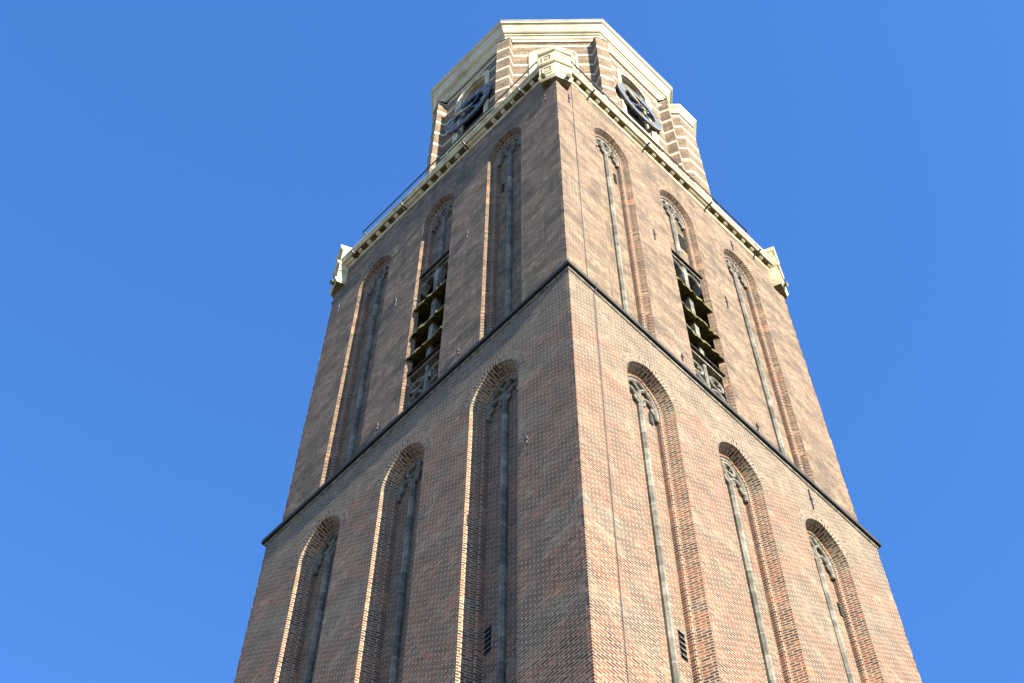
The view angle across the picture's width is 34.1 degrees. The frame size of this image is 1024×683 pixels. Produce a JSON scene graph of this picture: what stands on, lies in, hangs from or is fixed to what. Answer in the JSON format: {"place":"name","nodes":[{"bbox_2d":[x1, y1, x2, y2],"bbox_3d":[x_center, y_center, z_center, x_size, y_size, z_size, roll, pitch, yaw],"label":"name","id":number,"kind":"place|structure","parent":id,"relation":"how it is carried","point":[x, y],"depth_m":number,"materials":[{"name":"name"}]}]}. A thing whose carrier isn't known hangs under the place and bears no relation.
{"place":"outdoors","nodes":[
{"label":"outdoors","id":0,"kind":"place"},
{"bbox_2d":[0,0,1023,682],"label":"sky","id":1,"kind":"structure","parent":0,"point":[183,183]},
{"bbox_2d":[234,19,921,682],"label":"church tower","id":2,"kind":"structure","parent":0,"point":[564,421],"depth_m":45.64,"materials":[{"name":"brick"}]},
{"bbox_2d":[274,507,346,682],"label":"blind window","id":3,"kind":"structure","parent":2,"relation":"in","point":[314,558],"depth_m":44.73,"materials":[{"name":"brick"}]},
{"bbox_2d":[320,249,395,486],"bbox_3d":[-5.021,0.644,56.519,0.371,16.567,2.360,41,-70,-18],"label":"blind window","id":4,"kind":"structure","parent":2,"relation":"in","point":[347,425],"depth_m":56.63,"materials":[{"name":"brick"}]},
{"bbox_2d":[354,434,431,682],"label":"blind window","id":5,"kind":"structure","parent":2,"relation":"in","point":[380,659],"depth_m":41.79,"materials":[{"name":"brick"}]},
{"bbox_2d":[398,193,453,414],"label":"belfry window","id":6,"kind":"structure","parent":2,"relation":"in","point":[425,333],"depth_m":55.17,"materials":[{"name":"brick"}]},
{"bbox_2d":[455,350,525,682],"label":"blind window","id":7,"kind":"structure","parent":2,"relation":"in","point":[487,638],"depth_m":38.57,"materials":[{"name":"brick"}]},
{"bbox_2d":[480,121,526,339],"bbox_3d":[-0.159,-3.829,54.419,0.416,16.911,2.320,41,-70,-18],"label":"blind window","id":8,"kind":"structure","parent":2,"relation":"in","point":[501,278],"depth_m":54.48,"materials":[{"name":"brick"}]},
{"bbox_2d":[588,122,655,337],"bbox_3d":[3.419,-3.803,54.403,2.360,16.887,0.416,41,-70,-18],"label":"blind window","id":9,"kind":"structure","parent":2,"relation":"in","point":[627,267],"depth_m":54.61,"materials":[{"name":"brick"}]},
{"bbox_2d":[619,352,719,682],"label":"blind window","id":10,"kind":"structure","parent":2,"relation":"in","point":[687,644],"depth_m":38.66,"materials":[{"name":"brick"}]},
{"bbox_2d":[660,190,737,412],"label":"belfry window","id":11,"kind":"structure","parent":2,"relation":"in","point":[709,361],"depth_m":55.16,"materials":[{"name":"brick"}]},
{"bbox_2d":[711,433,809,682],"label":"blind window","id":12,"kind":"structure","parent":2,"relation":"in","point":[777,634],"depth_m":41.75,"materials":[{"name":"brick"}]},
{"bbox_2d":[718,243,814,482],"bbox_3d":[8.397,0.495,56.619,2.360,16.987,0.371,41,-70,-18],"label":"blind window","id":13,"kind":"structure","parent":2,"relation":"in","point":[780,413],"depth_m":56.83,"materials":[{"name":"brick"}]},
{"bbox_2d":[798,510,883,682],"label":"blind window","id":14,"kind":"structure","parent":2,"relation":"in","point":[861,665],"depth_m":44.70,"materials":[{"name":"brick"}]}
]}

